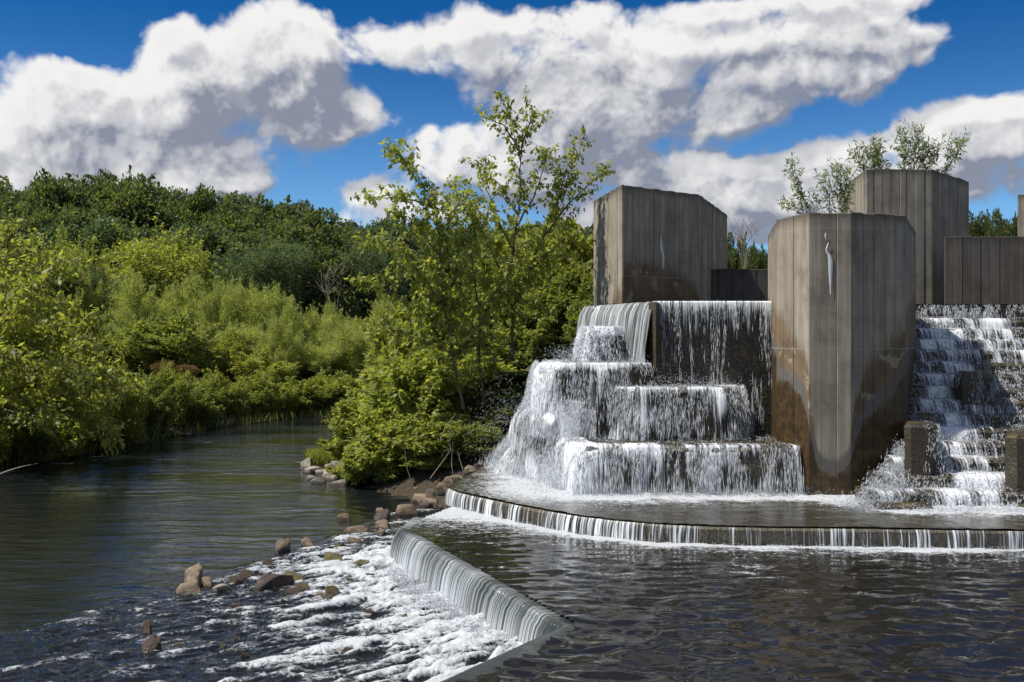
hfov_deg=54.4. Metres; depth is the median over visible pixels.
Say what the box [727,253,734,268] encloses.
forest tree
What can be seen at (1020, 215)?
concrete pier
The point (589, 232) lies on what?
forest tree
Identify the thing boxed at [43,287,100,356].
bush
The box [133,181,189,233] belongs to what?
forest tree
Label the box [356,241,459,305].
forest tree
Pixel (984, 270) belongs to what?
concrete wall
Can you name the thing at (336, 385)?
bush
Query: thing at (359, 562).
river rock
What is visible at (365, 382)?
leafy bush
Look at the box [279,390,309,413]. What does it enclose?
bush
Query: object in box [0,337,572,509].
ground
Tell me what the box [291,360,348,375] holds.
bush
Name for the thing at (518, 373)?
leafy bush
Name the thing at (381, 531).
river rock
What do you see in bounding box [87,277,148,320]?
willow shrub
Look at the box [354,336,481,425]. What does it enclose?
leafy bush
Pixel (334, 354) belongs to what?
willow shrub
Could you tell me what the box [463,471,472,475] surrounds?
river rock
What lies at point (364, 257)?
willow tree
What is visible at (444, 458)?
dead branch
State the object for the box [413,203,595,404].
sapling
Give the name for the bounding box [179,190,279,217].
forest tree
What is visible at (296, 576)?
river rock
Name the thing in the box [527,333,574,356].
leafy bush
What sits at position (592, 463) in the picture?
waterfall veil
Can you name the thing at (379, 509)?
river rock
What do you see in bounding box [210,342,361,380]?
meadow grass
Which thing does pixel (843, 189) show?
willow sapling
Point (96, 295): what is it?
willow shrub
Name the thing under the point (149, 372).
bush
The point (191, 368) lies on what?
dry bush
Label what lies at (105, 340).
bush
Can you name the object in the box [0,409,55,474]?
dead branch
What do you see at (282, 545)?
river rock
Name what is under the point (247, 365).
bush
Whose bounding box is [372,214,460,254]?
forest tree
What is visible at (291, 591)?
river rock
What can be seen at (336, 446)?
leafy bush
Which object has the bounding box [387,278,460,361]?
leafy bush
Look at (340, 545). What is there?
river rock
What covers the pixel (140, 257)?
broad tree
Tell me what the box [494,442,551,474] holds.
waterfall veil
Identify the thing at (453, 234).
forest tree
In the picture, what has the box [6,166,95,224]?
forest tree
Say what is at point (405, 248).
forest tree
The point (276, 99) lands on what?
sky
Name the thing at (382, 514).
river rock
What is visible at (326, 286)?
bare tree
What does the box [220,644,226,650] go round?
river rock
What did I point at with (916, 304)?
pool water
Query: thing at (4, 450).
bush
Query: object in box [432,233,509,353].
leafy bush
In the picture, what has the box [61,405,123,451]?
bush
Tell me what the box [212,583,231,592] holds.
river rock
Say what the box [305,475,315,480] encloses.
river rock
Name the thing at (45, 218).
forest tree
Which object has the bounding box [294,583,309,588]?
river rock
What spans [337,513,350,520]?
river rock
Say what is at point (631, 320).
crest waterfall
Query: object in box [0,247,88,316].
forest tree
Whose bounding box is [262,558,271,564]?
river rock
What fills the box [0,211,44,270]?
forest tree
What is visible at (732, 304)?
waterfall
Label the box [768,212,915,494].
concrete pier
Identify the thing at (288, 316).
willow shrub
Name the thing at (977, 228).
forest tree
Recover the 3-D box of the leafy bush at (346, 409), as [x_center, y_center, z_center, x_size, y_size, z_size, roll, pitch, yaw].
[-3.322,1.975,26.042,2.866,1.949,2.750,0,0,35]
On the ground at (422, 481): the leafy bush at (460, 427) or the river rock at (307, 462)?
the leafy bush at (460, 427)
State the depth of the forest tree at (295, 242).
88.19 m
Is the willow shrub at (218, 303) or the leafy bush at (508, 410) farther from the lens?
the willow shrub at (218, 303)
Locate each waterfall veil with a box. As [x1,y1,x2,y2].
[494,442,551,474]
[507,406,595,481]
[530,361,653,438]
[555,437,801,494]
[574,326,620,362]
[604,385,748,440]
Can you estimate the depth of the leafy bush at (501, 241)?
29.62 m
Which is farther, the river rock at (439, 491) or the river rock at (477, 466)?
the river rock at (477, 466)
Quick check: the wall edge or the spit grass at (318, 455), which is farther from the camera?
the spit grass at (318, 455)
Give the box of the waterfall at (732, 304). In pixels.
[652,301,770,331]
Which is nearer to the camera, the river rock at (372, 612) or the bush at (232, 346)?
the river rock at (372, 612)
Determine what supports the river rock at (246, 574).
in the river
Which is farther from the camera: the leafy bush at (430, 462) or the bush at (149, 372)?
the bush at (149, 372)
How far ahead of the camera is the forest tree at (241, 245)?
82.95 m
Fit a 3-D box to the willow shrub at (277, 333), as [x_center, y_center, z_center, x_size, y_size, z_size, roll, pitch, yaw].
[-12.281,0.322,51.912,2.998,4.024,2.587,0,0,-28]
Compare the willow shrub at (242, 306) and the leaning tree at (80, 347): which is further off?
the willow shrub at (242, 306)
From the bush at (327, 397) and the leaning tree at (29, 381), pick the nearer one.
the leaning tree at (29, 381)
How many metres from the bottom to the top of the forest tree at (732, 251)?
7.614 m
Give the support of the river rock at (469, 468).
on the ground at (422, 481)
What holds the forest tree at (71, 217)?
on the ground at (422, 481)
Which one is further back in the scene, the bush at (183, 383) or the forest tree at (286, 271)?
the forest tree at (286, 271)
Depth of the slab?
15.64 m
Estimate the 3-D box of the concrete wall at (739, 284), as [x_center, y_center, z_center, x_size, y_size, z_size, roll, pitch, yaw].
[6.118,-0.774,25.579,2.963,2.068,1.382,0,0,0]
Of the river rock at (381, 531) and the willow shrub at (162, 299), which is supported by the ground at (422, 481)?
the willow shrub at (162, 299)
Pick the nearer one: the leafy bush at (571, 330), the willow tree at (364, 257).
the leafy bush at (571, 330)
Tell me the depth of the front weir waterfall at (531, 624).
11.89 m
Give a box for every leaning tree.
[0,209,146,456]
[0,232,139,391]
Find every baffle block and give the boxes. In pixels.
[904,421,937,476]
[954,370,995,413]
[1005,431,1023,491]
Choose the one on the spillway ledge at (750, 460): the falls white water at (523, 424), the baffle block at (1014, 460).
the falls white water at (523, 424)
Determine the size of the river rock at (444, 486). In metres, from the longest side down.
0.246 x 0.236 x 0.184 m
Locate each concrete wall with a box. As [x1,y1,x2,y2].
[711,269,767,300]
[945,236,1023,303]
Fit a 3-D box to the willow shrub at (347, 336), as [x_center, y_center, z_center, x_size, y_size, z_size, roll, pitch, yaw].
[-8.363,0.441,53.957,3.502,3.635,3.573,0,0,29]
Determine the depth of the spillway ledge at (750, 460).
17.26 m
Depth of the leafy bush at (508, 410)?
22.55 m
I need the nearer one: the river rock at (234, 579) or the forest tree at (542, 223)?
the river rock at (234, 579)
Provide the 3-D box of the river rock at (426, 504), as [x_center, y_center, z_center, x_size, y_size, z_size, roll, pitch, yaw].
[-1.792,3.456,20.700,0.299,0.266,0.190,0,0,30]
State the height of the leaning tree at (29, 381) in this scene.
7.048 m
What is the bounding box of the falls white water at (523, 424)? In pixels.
[475,300,826,498]
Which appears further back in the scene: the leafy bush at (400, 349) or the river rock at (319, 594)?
the leafy bush at (400, 349)
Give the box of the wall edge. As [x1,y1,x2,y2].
[649,302,659,386]
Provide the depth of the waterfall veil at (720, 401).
18.42 m
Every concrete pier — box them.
[594,185,726,304]
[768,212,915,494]
[838,169,968,303]
[1018,194,1023,236]
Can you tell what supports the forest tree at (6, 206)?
on the ground at (422, 481)
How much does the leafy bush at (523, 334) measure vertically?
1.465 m
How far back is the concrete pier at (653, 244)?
22.95 m
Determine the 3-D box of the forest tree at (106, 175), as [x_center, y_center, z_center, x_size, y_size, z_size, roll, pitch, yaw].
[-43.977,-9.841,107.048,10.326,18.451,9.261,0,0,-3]
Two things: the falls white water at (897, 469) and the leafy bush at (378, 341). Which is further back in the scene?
the leafy bush at (378, 341)
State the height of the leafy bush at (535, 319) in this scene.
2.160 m
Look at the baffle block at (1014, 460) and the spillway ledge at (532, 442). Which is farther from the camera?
the spillway ledge at (532, 442)
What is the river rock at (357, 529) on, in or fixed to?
in the river
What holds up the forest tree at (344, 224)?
on the ground at (422, 481)
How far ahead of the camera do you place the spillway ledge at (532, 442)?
19.65 m
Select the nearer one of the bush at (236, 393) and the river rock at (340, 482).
the river rock at (340, 482)
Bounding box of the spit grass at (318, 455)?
[303,445,339,463]
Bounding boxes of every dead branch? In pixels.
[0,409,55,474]
[404,415,463,486]
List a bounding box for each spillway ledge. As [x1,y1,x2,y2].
[525,414,540,461]
[540,363,652,455]
[563,435,800,493]
[592,336,619,362]
[615,387,739,439]
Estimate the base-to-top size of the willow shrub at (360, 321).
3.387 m
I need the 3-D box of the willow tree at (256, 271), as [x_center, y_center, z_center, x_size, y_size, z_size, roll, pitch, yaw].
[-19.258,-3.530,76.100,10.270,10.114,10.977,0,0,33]
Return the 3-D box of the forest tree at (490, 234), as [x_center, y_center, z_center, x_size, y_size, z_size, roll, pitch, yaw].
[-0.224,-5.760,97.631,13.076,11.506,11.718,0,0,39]
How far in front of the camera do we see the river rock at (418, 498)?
21.08 m
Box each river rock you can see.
[141,636,161,651]
[143,619,151,635]
[175,582,201,595]
[184,563,202,587]
[201,577,212,587]
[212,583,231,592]
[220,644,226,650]
[227,575,244,582]
[230,602,244,607]
[240,570,252,577]
[241,652,249,658]
[253,574,293,590]
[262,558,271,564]
[275,537,289,553]
[283,570,305,580]
[283,587,306,595]
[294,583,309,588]
[300,458,312,468]
[301,537,312,547]
[303,466,322,473]
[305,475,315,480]
[309,478,325,483]
[315,469,326,474]
[316,592,326,595]
[322,471,343,480]
[322,594,334,598]
[323,552,341,560]
[324,585,338,595]
[328,479,349,485]
[330,461,340,466]
[334,543,345,547]
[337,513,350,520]
[337,531,346,535]
[340,647,353,653]
[344,525,369,533]
[346,537,361,543]
[355,559,369,566]
[360,609,374,615]
[364,525,377,531]
[373,565,386,570]
[374,509,390,520]
[375,507,383,513]
[375,519,390,528]
[375,529,384,534]
[395,504,418,515]
[412,493,437,505]
[420,500,432,507]
[425,489,435,497]
[436,483,447,495]
[436,486,443,495]
[442,480,451,488]
[451,477,460,482]
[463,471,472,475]
[464,465,475,471]
[473,463,482,467]
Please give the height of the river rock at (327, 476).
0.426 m
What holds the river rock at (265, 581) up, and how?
in the river
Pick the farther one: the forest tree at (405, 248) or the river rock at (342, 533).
the forest tree at (405, 248)
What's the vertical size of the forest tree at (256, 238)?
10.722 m
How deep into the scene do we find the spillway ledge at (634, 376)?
19.02 m
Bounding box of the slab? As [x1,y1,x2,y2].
[868,501,932,509]
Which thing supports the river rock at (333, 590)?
in the river
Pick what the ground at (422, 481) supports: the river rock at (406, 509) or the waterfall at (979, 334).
the river rock at (406, 509)
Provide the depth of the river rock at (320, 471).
25.84 m
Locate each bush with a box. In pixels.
[0,418,67,463]
[0,421,29,463]
[38,307,99,362]
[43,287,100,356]
[47,403,98,456]
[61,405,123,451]
[71,366,143,410]
[92,329,128,368]
[92,404,148,444]
[94,356,151,444]
[100,308,226,374]
[105,353,154,375]
[128,373,169,436]
[131,365,179,433]
[150,359,199,381]
[156,359,194,425]
[183,383,226,426]
[189,373,232,417]
[195,366,249,416]
[209,328,253,373]
[213,349,301,383]
[227,374,281,415]
[227,383,260,413]
[234,366,302,414]
[278,376,341,412]
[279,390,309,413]
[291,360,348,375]
[295,367,349,410]
[318,429,353,460]
[321,387,384,442]
[325,461,372,483]
[338,446,415,484]
[343,350,414,397]
[343,408,436,471]
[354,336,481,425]
[355,312,404,384]
[383,406,485,457]
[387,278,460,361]
[398,451,461,469]
[422,414,482,454]
[423,347,524,411]
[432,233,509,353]
[456,421,507,456]
[460,320,556,367]
[462,214,549,330]
[475,402,519,426]
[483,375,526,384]
[498,370,529,376]
[510,274,587,338]
[511,200,593,296]
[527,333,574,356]
[543,250,593,336]
[561,294,593,338]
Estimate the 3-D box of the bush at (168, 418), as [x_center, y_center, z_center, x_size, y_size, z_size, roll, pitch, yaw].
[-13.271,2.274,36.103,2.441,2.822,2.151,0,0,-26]
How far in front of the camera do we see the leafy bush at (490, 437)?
21.95 m
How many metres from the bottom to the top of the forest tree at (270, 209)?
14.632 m
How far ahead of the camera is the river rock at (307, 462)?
27.02 m
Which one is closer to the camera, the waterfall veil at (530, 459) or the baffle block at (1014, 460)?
the baffle block at (1014, 460)
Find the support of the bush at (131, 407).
on the ground at (422, 481)
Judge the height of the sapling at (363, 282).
6.276 m
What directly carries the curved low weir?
on the ground at (422, 481)
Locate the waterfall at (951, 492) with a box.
[869,487,1007,506]
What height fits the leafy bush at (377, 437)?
1.829 m
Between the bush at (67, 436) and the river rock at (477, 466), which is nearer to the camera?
the river rock at (477, 466)
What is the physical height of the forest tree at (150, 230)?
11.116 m
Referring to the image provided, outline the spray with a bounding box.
[450,358,743,475]
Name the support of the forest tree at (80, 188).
on the ground at (422, 481)
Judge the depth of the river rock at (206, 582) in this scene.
13.88 m
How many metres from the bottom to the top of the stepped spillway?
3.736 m
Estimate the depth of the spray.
21.05 m
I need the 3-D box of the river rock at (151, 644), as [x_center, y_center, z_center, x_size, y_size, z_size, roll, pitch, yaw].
[-3.992,3.431,11.053,0.228,0.283,0.208,-3,5,-6]
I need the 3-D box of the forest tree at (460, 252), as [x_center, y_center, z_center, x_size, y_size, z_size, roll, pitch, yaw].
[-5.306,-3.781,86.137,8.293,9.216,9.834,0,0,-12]
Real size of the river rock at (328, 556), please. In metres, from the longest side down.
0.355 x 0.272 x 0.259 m
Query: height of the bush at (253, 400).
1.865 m
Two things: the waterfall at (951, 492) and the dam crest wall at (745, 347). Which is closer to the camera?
the waterfall at (951, 492)
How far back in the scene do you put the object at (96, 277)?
59.97 m
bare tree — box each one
[310,259,351,318]
[727,216,760,268]
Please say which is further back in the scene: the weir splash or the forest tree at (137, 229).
the forest tree at (137, 229)
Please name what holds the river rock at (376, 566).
in the river
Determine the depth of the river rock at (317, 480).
24.20 m
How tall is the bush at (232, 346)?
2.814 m
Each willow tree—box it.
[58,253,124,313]
[207,225,332,327]
[329,222,411,320]
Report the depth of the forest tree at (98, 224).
83.37 m
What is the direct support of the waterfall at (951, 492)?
on the stepped spillway
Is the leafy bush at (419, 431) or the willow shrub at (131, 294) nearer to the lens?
the leafy bush at (419, 431)
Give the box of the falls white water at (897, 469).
[801,304,1023,513]
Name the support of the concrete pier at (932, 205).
on the ground at (422, 481)
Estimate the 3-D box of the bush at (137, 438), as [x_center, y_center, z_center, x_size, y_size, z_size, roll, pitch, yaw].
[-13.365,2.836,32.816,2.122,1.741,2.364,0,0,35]
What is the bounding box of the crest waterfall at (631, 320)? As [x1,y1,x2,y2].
[576,302,651,363]
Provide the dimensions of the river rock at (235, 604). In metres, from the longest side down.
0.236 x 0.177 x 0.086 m
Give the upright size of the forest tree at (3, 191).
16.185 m
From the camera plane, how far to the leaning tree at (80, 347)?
30.66 m
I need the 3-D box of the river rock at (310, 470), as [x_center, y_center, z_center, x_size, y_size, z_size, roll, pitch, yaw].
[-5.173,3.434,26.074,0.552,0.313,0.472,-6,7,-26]
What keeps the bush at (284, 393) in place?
on the ground at (422, 481)
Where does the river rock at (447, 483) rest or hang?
on the curved low weir
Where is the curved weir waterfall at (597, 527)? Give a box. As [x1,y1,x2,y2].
[445,462,1022,549]
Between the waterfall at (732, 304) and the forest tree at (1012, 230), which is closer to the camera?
the waterfall at (732, 304)
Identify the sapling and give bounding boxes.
[343,137,511,409]
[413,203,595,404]
[447,85,615,358]
[776,152,859,214]
[847,130,890,172]
[887,119,970,174]
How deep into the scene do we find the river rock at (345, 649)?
10.79 m
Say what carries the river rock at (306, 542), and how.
in the river
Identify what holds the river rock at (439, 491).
on the ground at (422, 481)
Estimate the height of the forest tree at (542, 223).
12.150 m
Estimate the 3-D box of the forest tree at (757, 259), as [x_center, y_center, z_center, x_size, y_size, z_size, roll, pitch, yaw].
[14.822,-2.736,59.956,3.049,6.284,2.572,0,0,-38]
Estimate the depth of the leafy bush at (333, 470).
24.25 m
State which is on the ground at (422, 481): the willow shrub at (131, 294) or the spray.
the willow shrub at (131, 294)
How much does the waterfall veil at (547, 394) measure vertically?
1.443 m
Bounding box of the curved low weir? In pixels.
[449,465,1023,549]
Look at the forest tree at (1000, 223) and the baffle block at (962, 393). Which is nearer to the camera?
the baffle block at (962, 393)
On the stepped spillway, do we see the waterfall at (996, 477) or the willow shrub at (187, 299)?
the waterfall at (996, 477)
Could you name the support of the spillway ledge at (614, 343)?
on the spillway ledge at (634, 376)
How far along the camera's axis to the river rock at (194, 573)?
13.94 m
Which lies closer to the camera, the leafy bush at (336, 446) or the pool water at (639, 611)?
the pool water at (639, 611)
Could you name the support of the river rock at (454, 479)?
on the curved low weir
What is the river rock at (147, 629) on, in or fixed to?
in the river
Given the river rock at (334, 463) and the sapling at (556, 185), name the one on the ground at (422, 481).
the sapling at (556, 185)
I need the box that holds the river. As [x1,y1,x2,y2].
[0,416,521,681]
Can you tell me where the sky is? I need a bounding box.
[0,0,1023,255]
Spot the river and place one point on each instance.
(100, 555)
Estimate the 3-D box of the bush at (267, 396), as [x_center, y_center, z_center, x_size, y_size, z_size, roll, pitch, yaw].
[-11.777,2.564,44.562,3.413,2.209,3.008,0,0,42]
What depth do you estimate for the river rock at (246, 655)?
10.79 m
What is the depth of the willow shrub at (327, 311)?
59.75 m
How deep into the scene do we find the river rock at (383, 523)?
18.25 m
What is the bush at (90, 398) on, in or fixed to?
on the ground at (422, 481)
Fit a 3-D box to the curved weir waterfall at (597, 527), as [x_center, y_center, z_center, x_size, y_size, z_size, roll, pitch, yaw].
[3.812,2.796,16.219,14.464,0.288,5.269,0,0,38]
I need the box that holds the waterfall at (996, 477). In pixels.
[882,471,1004,490]
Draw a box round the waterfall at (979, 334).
[917,328,1015,340]
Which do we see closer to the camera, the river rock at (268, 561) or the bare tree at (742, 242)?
the river rock at (268, 561)
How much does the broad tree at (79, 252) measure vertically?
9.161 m
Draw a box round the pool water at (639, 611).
[410,506,1023,681]
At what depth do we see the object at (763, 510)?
15.70 m
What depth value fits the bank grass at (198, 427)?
40.25 m
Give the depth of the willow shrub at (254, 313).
56.89 m
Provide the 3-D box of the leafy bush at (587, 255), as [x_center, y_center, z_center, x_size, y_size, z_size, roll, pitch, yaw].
[1.554,-1.873,28.416,3.409,4.398,3.552,0,0,14]
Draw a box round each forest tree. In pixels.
[0,175,32,216]
[0,183,26,212]
[0,196,17,215]
[0,208,72,250]
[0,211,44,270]
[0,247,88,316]
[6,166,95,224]
[24,205,87,248]
[27,173,106,222]
[33,212,152,286]
[75,172,173,234]
[86,216,159,274]
[88,164,145,190]
[130,223,175,245]
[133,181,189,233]
[156,219,236,281]
[160,183,220,231]
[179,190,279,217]
[186,222,277,289]
[203,196,284,235]
[236,227,283,291]
[242,194,301,228]
[253,199,363,256]
[270,253,314,337]
[274,199,314,221]
[278,241,316,269]
[282,243,381,330]
[329,219,380,231]
[343,215,422,256]
[350,241,422,264]
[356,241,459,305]
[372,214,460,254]
[414,223,491,256]
[422,247,474,300]
[475,224,534,253]
[507,220,588,237]
[579,223,593,239]
[727,232,761,268]
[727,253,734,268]
[739,244,767,268]
[969,210,998,236]
[986,207,1010,236]
[999,211,1017,236]
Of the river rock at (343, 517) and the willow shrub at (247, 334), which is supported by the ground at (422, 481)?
the willow shrub at (247, 334)
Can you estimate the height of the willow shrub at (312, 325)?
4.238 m
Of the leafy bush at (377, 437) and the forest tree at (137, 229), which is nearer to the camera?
the leafy bush at (377, 437)
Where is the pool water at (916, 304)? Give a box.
[581,301,1023,308]
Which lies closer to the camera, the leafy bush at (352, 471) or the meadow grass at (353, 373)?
the leafy bush at (352, 471)
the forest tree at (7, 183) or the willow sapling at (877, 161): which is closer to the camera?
the willow sapling at (877, 161)
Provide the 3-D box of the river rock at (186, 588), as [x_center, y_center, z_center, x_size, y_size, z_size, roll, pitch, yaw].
[-4.366,3.438,13.497,0.434,0.339,0.325,1,1,-8]
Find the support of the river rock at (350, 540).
in the river
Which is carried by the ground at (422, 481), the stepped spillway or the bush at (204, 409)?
the bush at (204, 409)
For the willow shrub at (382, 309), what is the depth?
61.55 m
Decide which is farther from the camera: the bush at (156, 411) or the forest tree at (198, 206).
the forest tree at (198, 206)
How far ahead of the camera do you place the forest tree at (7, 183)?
104.18 m
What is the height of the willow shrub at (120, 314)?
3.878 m
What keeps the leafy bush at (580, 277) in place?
on the ground at (422, 481)
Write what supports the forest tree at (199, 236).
on the ground at (422, 481)
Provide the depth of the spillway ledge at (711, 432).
18.50 m
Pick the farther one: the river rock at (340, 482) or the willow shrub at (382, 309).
the willow shrub at (382, 309)
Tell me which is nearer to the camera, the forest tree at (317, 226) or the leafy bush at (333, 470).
the leafy bush at (333, 470)
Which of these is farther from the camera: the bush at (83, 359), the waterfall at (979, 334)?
the bush at (83, 359)
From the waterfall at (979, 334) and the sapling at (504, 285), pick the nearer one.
the waterfall at (979, 334)
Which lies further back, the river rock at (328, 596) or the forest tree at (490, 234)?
the forest tree at (490, 234)
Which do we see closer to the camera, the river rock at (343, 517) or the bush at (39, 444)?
the river rock at (343, 517)
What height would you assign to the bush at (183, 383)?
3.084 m
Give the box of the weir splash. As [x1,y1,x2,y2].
[363,496,1016,652]
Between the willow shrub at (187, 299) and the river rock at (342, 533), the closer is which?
the river rock at (342, 533)
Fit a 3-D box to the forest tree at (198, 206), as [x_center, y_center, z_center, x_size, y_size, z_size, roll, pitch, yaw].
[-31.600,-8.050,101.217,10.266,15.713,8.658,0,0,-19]
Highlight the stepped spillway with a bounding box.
[855,319,1023,528]
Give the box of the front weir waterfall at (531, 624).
[389,517,574,681]
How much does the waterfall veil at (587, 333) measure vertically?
0.742 m
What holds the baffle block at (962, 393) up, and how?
on the stepped spillway
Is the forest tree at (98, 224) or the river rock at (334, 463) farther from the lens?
the forest tree at (98, 224)
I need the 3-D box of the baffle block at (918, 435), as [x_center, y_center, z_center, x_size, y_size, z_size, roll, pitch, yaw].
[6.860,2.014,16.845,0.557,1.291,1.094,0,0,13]
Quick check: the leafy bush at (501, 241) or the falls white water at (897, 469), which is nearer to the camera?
the falls white water at (897, 469)
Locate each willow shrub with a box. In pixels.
[72,261,108,334]
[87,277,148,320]
[93,266,180,331]
[101,301,143,343]
[139,282,190,319]
[157,265,223,332]
[193,272,244,347]
[197,321,265,354]
[222,277,265,334]
[233,277,301,339]
[249,309,307,379]
[261,298,308,361]
[278,302,337,356]
[285,339,351,376]
[313,296,355,347]
[322,316,373,374]
[334,315,378,346]
[351,294,396,345]
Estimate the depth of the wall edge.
19.45 m
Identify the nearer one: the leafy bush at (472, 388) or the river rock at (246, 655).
the river rock at (246, 655)
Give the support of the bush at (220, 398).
on the ground at (422, 481)
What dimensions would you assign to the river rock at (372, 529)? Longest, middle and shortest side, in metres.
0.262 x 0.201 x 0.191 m
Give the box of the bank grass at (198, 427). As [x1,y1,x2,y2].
[1,404,334,467]
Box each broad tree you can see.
[40,221,112,295]
[90,216,244,319]
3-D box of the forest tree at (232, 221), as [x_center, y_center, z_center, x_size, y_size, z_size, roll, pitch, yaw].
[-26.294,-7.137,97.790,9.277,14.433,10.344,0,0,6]
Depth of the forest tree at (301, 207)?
104.70 m
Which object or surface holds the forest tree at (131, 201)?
on the ground at (422, 481)
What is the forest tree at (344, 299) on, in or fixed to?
on the ground at (422, 481)
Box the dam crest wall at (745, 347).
[645,301,1023,436]
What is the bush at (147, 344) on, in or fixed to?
on the ground at (422, 481)

